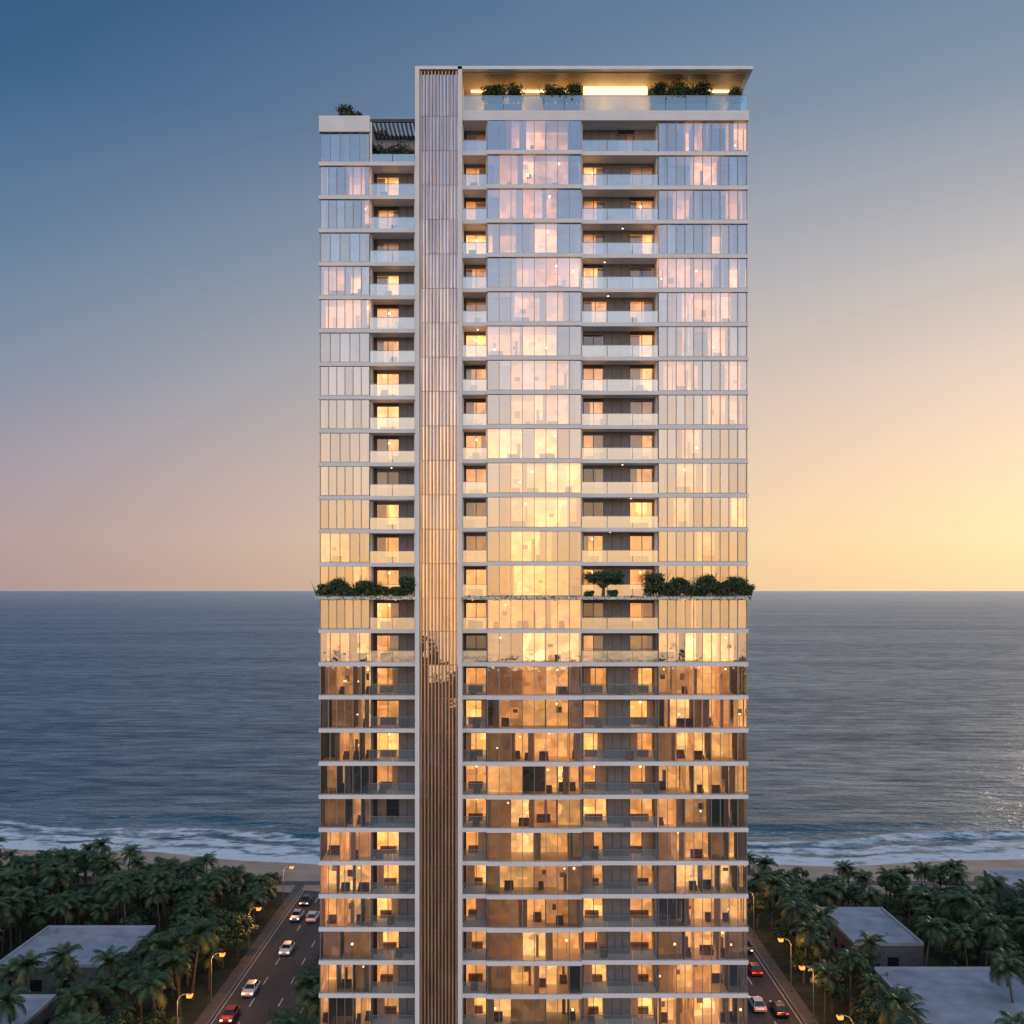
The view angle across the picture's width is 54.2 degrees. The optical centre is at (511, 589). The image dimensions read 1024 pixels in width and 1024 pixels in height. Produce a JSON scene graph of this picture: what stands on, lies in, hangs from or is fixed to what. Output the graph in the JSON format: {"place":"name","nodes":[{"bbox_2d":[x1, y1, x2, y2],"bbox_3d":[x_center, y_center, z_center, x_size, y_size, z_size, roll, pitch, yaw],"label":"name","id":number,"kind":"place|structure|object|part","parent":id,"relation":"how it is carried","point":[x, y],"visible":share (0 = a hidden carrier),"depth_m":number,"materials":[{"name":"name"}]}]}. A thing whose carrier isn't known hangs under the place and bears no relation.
{"place":"outdoors","nodes":[
{"label":"outdoors","id":0,"kind":"place"},
{"bbox_2d":[0,929,154,995],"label":"walls","id":1,"kind":"structure","parent":0,"point":[88,973],"depth_m":147.00,"materials":[{"name":"grey concrete"}]},
{"bbox_2d":[2,979,120,990],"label":"windows","id":2,"kind":"structure","parent":1,"relation":"attached to","point":[35,985],"depth_m":146.96,"materials":[{"name":"black glass"}]},
{"bbox_2d":[1,928,149,963],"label":"roof","id":3,"kind":"structure","parent":1,"relation":"on","point":[89,940],"depth_m":157.92,"materials":[{"name":"grey concrete"}]},
{"bbox_2d":[0,925,155,967],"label":"parapet","id":4,"kind":"structure","parent":1,"relation":"on","point":[151,929],"depth_m":161.53,"materials":[{"name":"grey concrete"}]},
{"bbox_2d":[208,890,804,1023],"bbox_3d":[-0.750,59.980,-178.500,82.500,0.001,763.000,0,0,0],"label":"road","id":5,"kind":"structure","parent":0,"point":[272,991],"depth_m":154.39,"materials":[{"name":"grey asphalt"}]},
{"bbox_2d":[219,1005,240,1022],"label":"car","id":6,"kind":"object","parent":5,"relation":"on","point":[230,1013],"visible":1,"depth_m":139.04,"materials":[{"name":"paint"}]},
{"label":"windows","id":7,"kind":"part","parent":6,"relation":"part of","materials":[{"name":"black glass"}]},
{"bbox_2d":[241,980,260,995],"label":"car","id":8,"kind":"object","parent":5,"relation":"on","point":[251,987],"visible":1,"depth_m":148.16,"materials":[{"name":"paint"}]},
{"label":"windows","id":9,"kind":"part","parent":8,"relation":"part of","materials":[{"name":"black glass"}]},
{"bbox_2d":[278,941,294,954],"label":"car","id":10,"kind":"object","parent":5,"relation":"on","point":[287,947],"visible":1,"depth_m":164.79,"materials":[{"name":"paint"}]},
{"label":"windows","id":11,"kind":"part","parent":10,"relation":"part of","materials":[{"name":"black glass"}]},
{"bbox_2d":[289,909,303,920],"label":"car","id":12,"kind":"object","parent":5,"relation":"on","point":[297,914],"visible":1,"depth_m":181.57,"materials":[{"name":"paint"}]},
{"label":"windows","id":13,"kind":"part","parent":12,"relation":"part of","materials":[{"name":"black glass"}]},
{"bbox_2d":[299,894,312,905],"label":"car","id":14,"kind":"object","parent":5,"relation":"on","point":[306,899],"visible":1,"depth_m":190.41,"materials":[{"name":"paint"}]},
{"bbox_2d":[306,911,319,921],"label":"car","id":15,"kind":"object","parent":5,"relation":"on","point":[312,916],"visible":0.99,"depth_m":180.51,"materials":[{"name":"paint"}]},
{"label":"windows","id":16,"kind":"part","parent":15,"relation":"part of","materials":[{"name":"grey glass"}]},
{"bbox_2d":[211,889,801,1023],"bbox_3d":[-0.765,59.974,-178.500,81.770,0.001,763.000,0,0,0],"label":"road markings","id":17,"kind":"object","parent":5,"relation":"on","point":[314,942],"visible":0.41,"depth_m":154.37,"materials":[{"name":"paint"}]},
{"bbox_2d":[747,939,753,952],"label":"car","id":18,"kind":"object","parent":5,"relation":"on","point":[749,948],"visible":0.47,"depth_m":164.84,"materials":[{"name":"paint"}]},
{"bbox_2d":[747,962,762,975],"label":"car","id":19,"kind":"object","parent":5,"relation":"on","point":[753,968],"visible":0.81,"depth_m":155.41,"materials":[{"name":"paint"}]},
{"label":"windows","id":20,"kind":"part","parent":19,"relation":"part of","materials":[{"name":"grey glass"}]},
{"bbox_2d":[747,996,766,1011],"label":"car","id":21,"kind":"object","parent":5,"relation":"on","point":[757,1003],"visible":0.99,"depth_m":142.28,"materials":[{"name":"paint"}]},
{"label":"windows","id":22,"kind":"part","parent":21,"relation":"part of","materials":[{"name":"grey glass"}]},
{"bbox_2d":[769,1001,789,1016],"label":"car","id":23,"kind":"object","parent":5,"relation":"on","point":[779,1008],"visible":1,"depth_m":140.57,"materials":[{"name":"paint"}]},
{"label":"windows","id":24,"kind":"part","parent":23,"relation":"part of","materials":[{"name":"grey glass"}]},
{"bbox_2d":[0,862,1019,1023],"bbox_3d":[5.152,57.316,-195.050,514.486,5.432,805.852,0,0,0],"label":"broadleaf grove","id":25,"kind":"object","parent":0,"point":[862,1013],"visible":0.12,"depth_m":162.48,"materials":[{"name":"green plant"}]},
{"bbox_2d":[0,591,1023,865],"bbox_3d":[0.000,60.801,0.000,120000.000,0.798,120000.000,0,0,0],"label":"sea","id":26,"kind":"structure","parent":0,"point":[884,727],"depth_m":455.02,"materials":[{"name":"liquid"}]},
{"bbox_2d":[0,848,1023,1023],"bbox_3d":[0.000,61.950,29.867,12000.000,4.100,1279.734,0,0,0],"label":"ground","id":27,"kind":"structure","parent":0,"point":[192,1011],"depth_m":175.70,"materials":[{"name":"green plant"}]},
{"bbox_2d":[0,982,30,1023],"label":"palm tree","id":28,"kind":"object","parent":27,"relation":"on","point":[8,996],"visible":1,"depth_m":124.46,"materials":[{"name":"green plant"}]},
{"bbox_2d":[28,1000,55,1023],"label":"walls","id":29,"kind":"structure","parent":27,"relation":"on","point":[44,1015],"depth_m":133.05,"materials":[{"name":"grey concrete"}]},
{"bbox_2d":[0,998,49,1023],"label":"roof","id":30,"kind":"structure","parent":29,"relation":"on","point":[32,1005],"depth_m":132.26,"materials":[{"name":"grey concrete"}]},
{"bbox_2d":[19,994,56,1023],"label":"parapet","id":31,"kind":"structure","parent":29,"relation":"on","point":[40,1009],"depth_m":134.42,"materials":[{"name":"grey concrete"}]},
{"bbox_2d":[42,941,84,1017],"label":"palm tree","id":32,"kind":"object","parent":27,"relation":"on","point":[65,957],"visible":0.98,"depth_m":139.03,"materials":[{"name":"green plant"}]},
{"bbox_2d":[161,939,189,982],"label":"palm tree","id":33,"kind":"object","parent":27,"relation":"on","point":[174,945],"visible":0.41,"depth_m":144.25,"materials":[{"name":"green plant"}]},
{"bbox_2d":[0,848,1021,1023],"bbox_3d":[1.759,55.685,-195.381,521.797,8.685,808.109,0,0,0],"label":"palm grove","id":34,"kind":"object","parent":27,"relation":"on","point":[141,972],"visible":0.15,"depth_m":168.00,"materials":[{"name":"green plant"}]},
{"bbox_2d":[0,844,1022,1023],"bbox_3d":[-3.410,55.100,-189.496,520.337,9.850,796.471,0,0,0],"label":"palm grove","id":35,"kind":"object","parent":27,"relation":"on","point":[11,879],"visible":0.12,"depth_m":170.24,"materials":[{"name":"green plant"}]},
{"bbox_2d":[0,837,1023,1023],"bbox_3d":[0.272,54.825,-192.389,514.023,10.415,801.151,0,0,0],"label":"palm grove","id":36,"kind":"object","parent":27,"relation":"on","point":[949,901],"visible":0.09,"depth_m":160.93,"materials":[{"name":"green plant"}]},
{"bbox_2d":[315,66,752,1023],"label":"residential tower","id":37,"kind":"structure","parent":27,"relation":"on","point":[533,356],"depth_m":101.30,"materials":[{"name":"glass"}]},
{"bbox_2d":[311,582,333,596],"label":"shrub","id":38,"kind":"object","parent":37,"relation":"on","point":[322,590],"visible":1,"depth_m":99.02,"materials":[{"name":"green plant"}]},
{"bbox_2d":[326,577,350,596],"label":"shrub","id":39,"kind":"object","parent":37,"relation":"on","point":[335,585],"visible":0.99,"depth_m":98.87,"materials":[{"name":"green plant"}]},
{"bbox_2d":[336,103,355,115],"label":"shrub","id":40,"kind":"object","parent":37,"relation":"on","point":[343,111],"visible":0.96,"depth_m":100.30,"materials":[{"name":"green plant"}]},
{"bbox_2d":[340,585,359,596],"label":"shrub","id":41,"kind":"object","parent":37,"relation":"on","point":[351,591],"visible":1,"depth_m":98.80,"materials":[{"name":"green plant"}]},
{"bbox_2d":[346,109,361,115],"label":"shrub","id":42,"kind":"object","parent":37,"relation":"on","point":[354,114],"visible":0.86,"depth_m":100.36,"materials":[{"name":"green plant"}]},
{"bbox_2d":[351,578,366,596],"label":"shrub","id":43,"kind":"object","parent":37,"relation":"on","point":[360,585],"visible":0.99,"depth_m":98.87,"materials":[{"name":"green plant"}]},
{"bbox_2d":[362,580,381,596],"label":"shrub","id":44,"kind":"object","parent":37,"relation":"on","point":[370,589],"visible":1,"depth_m":98.71,"materials":[{"name":"green plant"}]},
{"bbox_2d":[372,142,388,161],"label":"shrub","id":45,"kind":"object","parent":37,"relation":"on","point":[378,156],"visible":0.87,"depth_m":100.91,"materials":[{"name":"green plant"}]},
{"bbox_2d":[375,586,388,596],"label":"shrub","id":46,"kind":"object","parent":37,"relation":"on","point":[383,590],"visible":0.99,"depth_m":98.78,"materials":[{"name":"green plant"}]},
{"bbox_2d":[376,129,390,135],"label":"shrub","id":47,"kind":"object","parent":37,"relation":"on","point":[381,133],"visible":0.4,"depth_m":104.33,"materials":[{"name":"green plant"}]},
{"bbox_2d":[382,143,401,161],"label":"shrub","id":48,"kind":"object","parent":37,"relation":"on","point":[392,153],"visible":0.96,"depth_m":100.92,"materials":[{"name":"green plant"}]},
{"bbox_2d":[389,586,404,596],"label":"shrub","id":49,"kind":"object","parent":37,"relation":"on","point":[395,591],"visible":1,"depth_m":99.04,"materials":[{"name":"green plant"}]},
{"bbox_2d":[395,142,414,161],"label":"shrub","id":50,"kind":"object","parent":37,"relation":"on","point":[406,155],"visible":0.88,"depth_m":100.90,"materials":[{"name":"green plant"}]},
{"bbox_2d":[398,574,415,596],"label":"shrub","id":51,"kind":"object","parent":37,"relation":"on","point":[406,584],"visible":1,"depth_m":98.82,"materials":[{"name":"green plant"}]},
{"bbox_2d":[484,104,521,109],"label":"planter box","id":52,"kind":"object","parent":37,"relation":"on","point":[502,106],"visible":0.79,"depth_m":100.10,"materials":[{"name":"glass"}]},
{"bbox_2d":[481,81,497,103],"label":"shrub","id":53,"kind":"object","parent":52,"relation":"in","point":[487,90],"visible":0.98,"depth_m":100.26,"materials":[{"name":"green plant"}]},
{"bbox_2d":[486,78,507,103],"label":"shrub","id":54,"kind":"object","parent":52,"relation":"in","point":[500,89],"visible":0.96,"depth_m":100.31,"materials":[{"name":"green plant"}]},
{"bbox_2d":[505,81,526,103],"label":"shrub","id":55,"kind":"object","parent":52,"relation":"in","point":[513,90],"visible":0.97,"depth_m":100.22,"materials":[{"name":"green plant"}]},
{"bbox_2d":[316,595,750,600],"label":"trailing plants","id":56,"kind":"object","parent":37,"relation":"on","point":[468,596],"visible":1,"depth_m":98.59,"materials":[{"name":"green plant"}]},
{"bbox_2d":[544,104,579,109],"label":"planter box","id":57,"kind":"object","parent":37,"relation":"on","point":[561,106],"visible":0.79,"depth_m":100.10,"materials":[{"name":"glass"}]},
{"bbox_2d":[537,83,563,105],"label":"shrub","id":58,"kind":"object","parent":57,"relation":"in","point":[549,90],"visible":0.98,"depth_m":100.36,"materials":[{"name":"green plant"}]},
{"bbox_2d":[553,86,569,103],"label":"shrub","id":59,"kind":"object","parent":57,"relation":"in","point":[560,99],"visible":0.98,"depth_m":100.16,"materials":[{"name":"green plant"}]},
{"bbox_2d":[564,81,584,103],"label":"shrub","id":60,"kind":"object","parent":57,"relation":"in","point":[575,89],"visible":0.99,"depth_m":100.17,"materials":[{"name":"green plant"}]},
{"bbox_2d":[584,590,594,595],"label":"shrub","id":61,"kind":"object","parent":37,"relation":"on","point":[590,593],"visible":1,"depth_m":98.90,"materials":[{"name":"green plant"}]},
{"bbox_2d":[582,569,625,596],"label":"ornamental tree","id":62,"kind":"object","parent":37,"relation":"on","point":[613,578],"visible":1,"depth_m":98.82,"materials":[{"name":"green plant"}]},
{"bbox_2d":[608,589,618,596],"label":"shrub","id":63,"kind":"object","parent":37,"relation":"on","point":[611,592],"visible":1,"depth_m":98.83,"materials":[{"name":"green plant"}]},
{"bbox_2d":[640,571,670,596],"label":"shrub","id":64,"kind":"object","parent":37,"relation":"on","point":[653,579],"visible":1,"depth_m":98.92,"materials":[{"name":"green plant"}]},
{"bbox_2d":[657,582,678,596],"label":"shrub","id":65,"kind":"object","parent":37,"relation":"on","point":[669,589],"visible":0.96,"depth_m":98.81,"materials":[{"name":"green plant"}]},
{"bbox_2d":[650,104,706,109],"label":"planter box","id":66,"kind":"object","parent":37,"relation":"on","point":[678,106],"visible":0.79,"depth_m":100.10,"materials":[{"name":"glass"}]},
{"bbox_2d":[647,81,668,103],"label":"shrub","id":67,"kind":"object","parent":66,"relation":"in","point":[655,90],"visible":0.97,"depth_m":100.28,"materials":[{"name":"green plant"}]},
{"bbox_2d":[660,81,679,103],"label":"shrub","id":68,"kind":"object","parent":66,"relation":"in","point":[667,100],"visible":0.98,"depth_m":100.17,"materials":[{"name":"green plant"}]},
{"bbox_2d":[666,78,692,103],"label":"shrub","id":69,"kind":"object","parent":66,"relation":"in","point":[680,90],"visible":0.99,"depth_m":100.23,"materials":[{"name":"green plant"}]},
{"bbox_2d":[681,83,700,103],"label":"shrub","id":70,"kind":"object","parent":66,"relation":"in","point":[691,99],"visible":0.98,"depth_m":100.29,"materials":[{"name":"green plant"}]},
{"bbox_2d":[686,78,715,105],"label":"shrub","id":71,"kind":"object","parent":66,"relation":"in","point":[703,87],"visible":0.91,"depth_m":100.27,"materials":[{"name":"green plant"}]},
{"bbox_2d":[671,576,697,596],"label":"shrub","id":72,"kind":"object","parent":37,"relation":"on","point":[681,584],"visible":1,"depth_m":98.78,"materials":[{"name":"green plant"}]},
{"bbox_2d":[688,584,708,595],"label":"shrub","id":73,"kind":"object","parent":37,"relation":"on","point":[695,591],"visible":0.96,"depth_m":98.77,"materials":[{"name":"green plant"}]},
{"bbox_2d":[693,571,719,596],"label":"shrub","id":74,"kind":"object","parent":37,"relation":"on","point":[707,582],"visible":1,"depth_m":98.77,"materials":[{"name":"green plant"}]},
{"bbox_2d":[710,580,731,595],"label":"shrub","id":75,"kind":"object","parent":37,"relation":"on","point":[721,589],"visible":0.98,"depth_m":98.78,"materials":[{"name":"green plant"}]},
{"bbox_2d":[727,104,740,109],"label":"planter box","id":76,"kind":"object","parent":37,"relation":"on","point":[734,107],"visible":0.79,"depth_m":100.10,"materials":[{"name":"glass"}]},
{"bbox_2d":[727,85,744,103],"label":"shrub","id":77,"kind":"object","parent":76,"relation":"in","point":[734,99],"visible":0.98,"depth_m":100.28,"materials":[{"name":"green plant"}]},
{"bbox_2d":[724,574,750,596],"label":"shrub","id":78,"kind":"object","parent":37,"relation":"on","point":[737,584],"visible":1,"depth_m":98.74,"materials":[{"name":"green plant"}]},
{"bbox_2d":[740,583,755,595],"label":"shrub","id":79,"kind":"object","parent":37,"relation":"on","point":[751,587],"visible":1,"depth_m":98.82,"materials":[{"name":"green plant"}]},
{"bbox_2d":[853,930,887,959],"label":"palm tree","id":80,"kind":"object","parent":27,"relation":"on","point":[870,944],"visible":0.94,"depth_m":148.48,"materials":[{"name":"green plant"}]},
{"bbox_2d":[872,972,921,1023],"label":"walls","id":81,"kind":"structure","parent":27,"relation":"on","point":[884,994],"depth_m":141.97,"materials":[{"name":"grey concrete"}]},
{"bbox_2d":[872,967,1022,1023],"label":"parapet","id":82,"kind":"structure","parent":81,"relation":"on","point":[885,981],"depth_m":145.75,"materials":[{"name":"grey concrete"}]},
{"bbox_2d":[878,970,1023,1023],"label":"roof","id":83,"kind":"structure","parent":81,"relation":"on","point":[963,996],"depth_m":136.84,"materials":[{"name":"grey concrete"}]},
{"bbox_2d":[869,984,924,1023],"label":"palm tree","id":84,"kind":"object","parent":27,"relation":"on","point":[897,999],"visible":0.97,"depth_m":120.09,"materials":[{"name":"green plant"}]},
{"bbox_2d":[915,915,951,966],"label":"palm tree","id":85,"kind":"object","parent":27,"relation":"on","point":[933,935],"visible":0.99,"depth_m":151.00,"materials":[{"name":"green plant"}]},
{"bbox_2d":[973,911,1012,966],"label":"palm tree","id":86,"kind":"object","parent":27,"relation":"on","point":[991,923],"visible":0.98,"depth_m":150.60,"materials":[{"name":"green plant"}]},
{"bbox_2d":[980,947,1023,1002],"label":"palm tree","id":87,"kind":"object","parent":27,"relation":"on","point":[1003,963],"visible":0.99,"depth_m":133.67,"materials":[{"name":"green plant"}]},
{"bbox_2d":[0,853,1023,1023],"bbox_3d":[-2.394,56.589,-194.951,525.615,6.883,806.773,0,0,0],"label":"broadleaf grove","id":88,"kind":"object","parent":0,"point":[238,921],"visible":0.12,"depth_m":164.56,"materials":[{"name":"green plant"}]},
{"bbox_2d":[0,855,1023,1023],"bbox_3d":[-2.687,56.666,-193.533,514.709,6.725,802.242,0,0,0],"label":"broadleaf grove","id":89,"kind":"object","parent":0,"point":[760,905],"visible":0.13,"depth_m":170.21,"materials":[{"name":"green plant"}]},
{"bbox_2d":[40,881,983,1023],"bbox_3d":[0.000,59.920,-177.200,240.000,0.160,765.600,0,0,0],"label":"pavement","id":90,"kind":"structure","parent":0,"point":[767,959],"depth_m":161.14,"materials":[{"name":"concrete"}]},
{"bbox_2d":[177,993,192,1023],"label":"street lamp","id":91,"kind":"object","parent":90,"relation":"on","point":[189,995],"visible":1,"depth_m":128.44,"materials":[{"name":"metal"}]},
{"bbox_2d":[210,952,224,1008],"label":"street lamp","id":92,"kind":"object","parent":90,"relation":"on","point":[221,954],"visible":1,"depth_m":142.93,"materials":[{"name":"grey metal"}]},
{"bbox_2d":[248,907,260,955],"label":"street lamp","id":93,"kind":"object","parent":90,"relation":"on","point":[258,908],"visible":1,"depth_m":163.44,"materials":[{"name":"grey metal"}]},
{"bbox_2d":[283,866,293,908],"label":"street lamp","id":94,"kind":"object","parent":90,"relation":"on","point":[291,867],"visible":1,"depth_m":187.94,"materials":[{"name":"grey metal"}]},
{"bbox_2d":[747,891,754,937],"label":"street lamp","id":95,"kind":"object","parent":90,"relation":"on","point":[753,914],"visible":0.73,"depth_m":171.97,"materials":[{"name":"grey metal"}]},
{"bbox_2d":[778,938,791,991],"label":"street lamp","id":96,"kind":"object","parent":90,"relation":"on","point":[780,939],"visible":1,"depth_m":148.93,"materials":[{"name":"grey metal"}]},
{"bbox_2d":[799,965,813,1023],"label":"street lamp","id":97,"kind":"object","parent":90,"relation":"on","point":[801,967],"visible":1,"depth_m":137.92,"materials":[{"name":"grey metal"}]},
{"bbox_2d":[836,1015,853,1023],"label":"street lamp","id":98,"kind":"object","parent":90,"relation":"on","point":[840,1017],"visible":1,"depth_m":121.86,"materials":[{"name":"yellow glass"}]},
{"bbox_2d":[0,0,1023,590],"label":"sky","id":99,"kind":"structure","parent":0,"point":[160,159],"materials":[{"name":"blue"}]},
{"bbox_2d":[820,921,923,974],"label":"walls","id":100,"kind":"structure","parent":0,"point":[910,956],"depth_m":156.00,"materials":[{"name":"grey concrete"}]},
{"bbox_2d":[827,930,898,966],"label":"windows","id":101,"kind":"structure","parent":100,"relation":"attached to","point":[893,961],"depth_m":155.96,"materials":[{"name":"black glass"}]},
{"bbox_2d":[820,907,923,945],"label":"parapet","id":102,"kind":"structure","parent":100,"relation":"on","point":[852,941],"depth_m":159.49,"materials":[{"name":"grey concrete"}]},
{"bbox_2d":[829,909,917,941],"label":"roof","id":103,"kind":"structure","parent":100,"relation":"on","point":[853,922],"depth_m":165.47,"materials":[{"name":"grey concrete"}]},
{"bbox_2d":[984,873,1020,915],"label":"walls","id":104,"kind":"structure","parent":0,"point":[1002,893],"depth_m":187.56,"materials":[{"name":"grey concrete"}]},
{"bbox_2d":[983,869,1023,888],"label":"parapet","id":105,"kind":"structure","parent":104,"relation":"on","point":[1003,870],"depth_m":194.75,"materials":[{"name":"grey concrete"}]},
{"bbox_2d":[990,872,1023,885],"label":"roof","id":106,"kind":"structure","parent":104,"relation":"on","point":[1012,877],"depth_m":192.00,"materials":[{"name":"grey concrete"}]},
{"bbox_2d":[996,892,1022,914],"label":"windows","id":107,"kind":"structure","parent":104,"relation":"attached to","point":[998,896],"depth_m":188.64,"materials":[{"name":"black glass"}]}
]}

